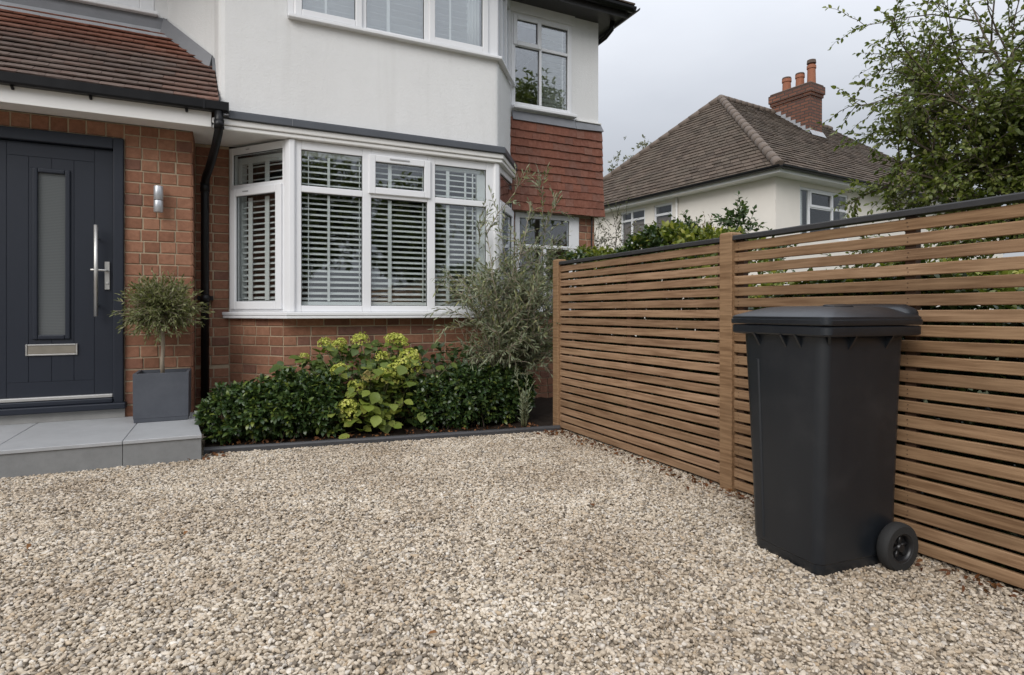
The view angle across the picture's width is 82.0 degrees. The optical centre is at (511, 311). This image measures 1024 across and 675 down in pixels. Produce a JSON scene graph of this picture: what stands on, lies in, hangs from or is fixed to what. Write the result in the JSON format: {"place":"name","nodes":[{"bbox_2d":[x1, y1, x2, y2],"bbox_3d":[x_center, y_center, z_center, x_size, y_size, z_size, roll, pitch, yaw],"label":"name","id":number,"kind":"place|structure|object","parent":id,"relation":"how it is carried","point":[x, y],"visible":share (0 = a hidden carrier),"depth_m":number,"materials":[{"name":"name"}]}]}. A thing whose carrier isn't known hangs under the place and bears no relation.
{"place":"outdoors","nodes":[
{"label":"outdoors","id":0,"kind":"place"},
{"bbox_2d":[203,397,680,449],"bbox_3d":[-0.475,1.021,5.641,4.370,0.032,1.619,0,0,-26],"label":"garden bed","id":1,"kind":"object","parent":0,"point":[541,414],"visible":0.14,"depth_m":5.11,"materials":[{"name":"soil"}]},
{"bbox_2d":[193,366,351,445],"bbox_3d":[-1.892,0.745,4.719,1.193,0.601,0.672,0,0,-26],"label":"evergreen shrub","id":2,"kind":"object","parent":1,"relation":"on","point":[273,408],"visible":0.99,"depth_m":4.58,"materials":[{"name":"green plant"}]},
{"bbox_2d":[269,331,456,438],"bbox_3d":[-1.275,0.609,5.056,1.494,0.865,0.781,0,0,-26],"label":"hydrangea bush","id":3,"kind":"object","parent":1,"relation":"on","point":[378,394],"visible":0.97,"depth_m":5.01,"materials":[{"name":"green plant"}]},
{"bbox_2d":[382,341,520,421],"bbox_3d":[-0.604,0.652,5.565,1.451,0.759,0.474,0,0,-26],"label":"leafy plant","id":4,"kind":"object","parent":1,"relation":"on","point":[437,345],"visible":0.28,"depth_m":5.51,"materials":[{"name":"green plant"}]},
{"bbox_2d":[403,359,538,431],"bbox_3d":[-0.339,0.742,5.316,1.262,0.605,0.692,0,0,-26],"label":"evergreen shrub","id":5,"kind":"object","parent":1,"relation":"on","point":[453,397],"visible":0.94,"depth_m":5.15,"materials":[{"name":"green plant"}]},
{"bbox_2d":[425,163,598,381],"bbox_3d":[0.050,-0.209,5.722,1.912,2.427,1.449,0,0,-26],"label":"tall shrub","id":6,"kind":"object","parent":1,"relation":"on","point":[504,323],"visible":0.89,"depth_m":5.56,"materials":[{"name":"green plant"}]},
{"bbox_2d":[514,367,535,426],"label":"silver plant","id":7,"kind":"object","parent":1,"relation":"on","point":[522,412],"visible":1,"depth_m":5.24,"materials":[{"name":"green plant"}]},
{"bbox_2d":[199,350,1023,589],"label":"ground","id":8,"kind":"structure","parent":0,"point":[986,392],"depth_m":5.25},
{"bbox_2d":[0,0,639,425],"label":"brick house","id":9,"kind":"structure","parent":8,"relation":"on","point":[318,170],"depth_m":5.30,"materials":[{"name":"white paint"}]},
{"bbox_2d":[0,139,112,402],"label":"door","id":10,"kind":"structure","parent":9,"relation":"in","point":[56,201],"depth_m":4.64,"materials":[{"name":"grey wood"}]},
{"bbox_2d":[68,0,158,16],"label":"porch window","id":11,"kind":"structure","parent":9,"relation":"in","point":[145,7],"depth_m":5.13,"materials":[{"name":"white plastic"}]},
{"bbox_2d":[154,185,162,212],"bbox_3d":[-2.930,-0.927,4.882,0.069,0.218,0.098,0,0,-26],"label":"wall light","id":12,"kind":"object","parent":9,"relation":"attached to","point":[158,198],"visible":1,"depth_m":4.84,"materials":[{"name":"grey metal"}]},
{"bbox_2d":[222,139,513,318],"bbox_3d":[-1.173,-0.722,5.860,3.080,1.575,0.700,0,0,-26],"label":"bay window","id":13,"kind":"structure","parent":9,"relation":"in","point":[287,304],"depth_m":5.46,"materials":[{"name":"white plastic"}]},
{"bbox_2d":[287,0,515,86],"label":"upper bay window","id":14,"kind":"structure","parent":9,"relation":"in","point":[425,17],"depth_m":5.72,"materials":[{"name":"white plastic"}]},
{"bbox_2d":[511,12,576,118],"bbox_3d":[0.364,-2.861,6.916,0.845,1.098,0.172,0,0,-26],"label":"wing window","id":15,"kind":"structure","parent":9,"relation":"in","point":[541,50],"depth_m":6.99,"materials":[{"name":"white plastic"}]},
{"bbox_2d":[515,212,578,312],"bbox_3d":[0.433,-0.562,6.973,0.900,1.165,0.115,0,0,-26],"label":"side window","id":16,"kind":"structure","parent":9,"relation":"in","point":[573,224],"depth_m":7.04,"materials":[{"name":"white plastic"}]},
{"bbox_2d":[594,186,660,248],"bbox_3d":[1.531,-0.438,9.081,1.806,2.985,1.116,0,0,-2],"label":"sparse shrub","id":17,"kind":"object","parent":8,"relation":"on","point":[601,239],"visible":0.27,"depth_m":9.09,"materials":[{"name":"green plant"}]},
{"bbox_2d":[607,134,650,171],"bbox_3d":[6.531,-4.071,31.078,2.855,10.257,3.537,0,0,-26],"label":"garden tree","id":18,"kind":"object","parent":8,"relation":"on","point":[626,157],"visible":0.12,"depth_m":31.38,"materials":[{"name":"green plant"}]},
{"bbox_2d":[665,212,725,309],"bbox_3d":[3.375,-0.367,10.858,1.880,2.842,1.448,0,0,-26],"label":"bronze shrub","id":19,"kind":"object","parent":8,"relation":"on","point":[711,219],"visible":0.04,"depth_m":10.63,"materials":[{"name":"green plant"}]},
{"bbox_2d":[668,190,797,271],"bbox_3d":[2.226,-0.087,6.020,1.346,2.288,0.669,0,0,23],"label":"laurel bush","id":20,"kind":"object","parent":8,"relation":"on","point":[738,216],"visible":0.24,"depth_m":5.99,"materials":[{"name":"green plant"}]},
{"bbox_2d":[807,0,1023,268],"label":"overhanging tree","id":21,"kind":"object","parent":8,"relation":"on","point":[986,161],"visible":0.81,"depth_m":7.10,"materials":[{"name":"green plant"}]},
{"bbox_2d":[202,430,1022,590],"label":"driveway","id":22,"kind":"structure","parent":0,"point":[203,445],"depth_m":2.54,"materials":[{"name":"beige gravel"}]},
{"bbox_2d":[0,409,201,478],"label":"front step","id":23,"kind":"object","parent":22,"relation":"on","point":[45,443],"visible":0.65,"depth_m":4.03,"materials":[{"name":"concrete"}]},
{"bbox_2d":[133,368,190,422],"bbox_3d":[-2.821,0.672,4.766,0.378,0.378,0.365,0,0,-26],"label":"planter","id":24,"kind":"object","parent":23,"relation":"on","point":[159,396],"visible":1,"depth_m":4.61,"materials":[{"name":"concrete"}]},
{"bbox_2d":[108,269,214,372],"bbox_3d":[-2.779,0.079,4.762,0.678,0.883,0.737,0,0,24],"label":"olive tree","id":25,"kind":"object","parent":24,"relation":"in","point":[162,304],"visible":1,"depth_m":4.64,"materials":[{"name":"green plant"}]},
{"bbox_2d":[204,425,560,454],"bbox_3d":[-0.915,1.032,4.717,2.792,0.080,0.050,0,0,-18],"label":"bed edging","id":26,"kind":"object","parent":22,"relation":"on","point":[269,446],"visible":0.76,"depth_m":4.64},
{"bbox_2d":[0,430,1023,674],"bbox_3d":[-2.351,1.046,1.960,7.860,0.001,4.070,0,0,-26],"label":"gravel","id":27,"kind":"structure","parent":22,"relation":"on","point":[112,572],"depth_m":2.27,"materials":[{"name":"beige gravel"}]},
{"bbox_2d":[25,422,1023,633],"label":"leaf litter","id":28,"kind":"object","parent":27,"relation":"on","point":[994,585],"visible":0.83,"depth_m":3.82,"materials":[{"name":"brown plant"}]},
{"bbox_2d":[731,304,922,576],"bbox_3d":[1.335,0.508,2.533,0.548,1.083,0.532,0,0,-21],"label":"wheelie bin","id":29,"kind":"object","parent":27,"relation":"on","point":[823,383],"visible":0.99,"depth_m":2.36,"materials":[{"name":"grey plastic"}]},
{"bbox_2d":[553,192,1023,588],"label":"slatted fence","id":30,"kind":"object","parent":22,"relation":"on","point":[732,292],"visible":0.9,"depth_m":2.80,"materials":[{"name":"brown wood"}]},
{"bbox_2d":[573,404,1016,562],"bbox_3d":[3.140,1.046,2.008,2.000,0.001,11.900,0,0,-26],"label":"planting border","id":31,"kind":"object","parent":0,"point":[949,532],"depth_m":2.83,"materials":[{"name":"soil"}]},
{"bbox_2d":[558,220,1023,573],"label":"hedge","id":32,"kind":"object","parent":31,"relation":"on","point":[665,234],"visible":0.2,"depth_m":3.74,"materials":[{"name":"green plant"}]},
{"bbox_2d":[594,59,1002,338],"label":"neighbouring house","id":33,"kind":"structure","parent":0,"point":[779,164],"depth_m":18.70,"materials":[{"name":"tile"}]},
{"bbox_2d":[621,208,644,246],"bbox_3d":[4.177,-2.825,20.125,0.100,1.250,1.200,0,0,-31],"label":"side window","id":34,"kind":"structure","parent":33,"relation":"in","point":[625,226],"depth_m":20.17,"materials":[{"name":"white plastic"}]},
{"bbox_2d":[654,202,671,227],"bbox_3d":[4.909,-2.825,18.935,0.100,1.250,0.800,0,0,-32],"label":"side window","id":35,"kind":"structure","parent":33,"relation":"in","point":[665,218],"depth_m":19.03,"materials":[{"name":"white plastic"}]},
{"bbox_2d":[800,187,846,240],"bbox_3d":[8.813,-2.730,16.739,2.380,1.360,0.148,0,0,-31],"label":"front window","id":36,"kind":"structure","parent":33,"relation":"in","point":[809,191],"depth_m":16.52,"materials":[{"name":"white plastic"}]},
{"bbox_2d":[598,0,1023,256],"label":"sky","id":37,"kind":"structure","parent":0,"point":[668,60],"materials":[{"name":"grey"}]}
]}

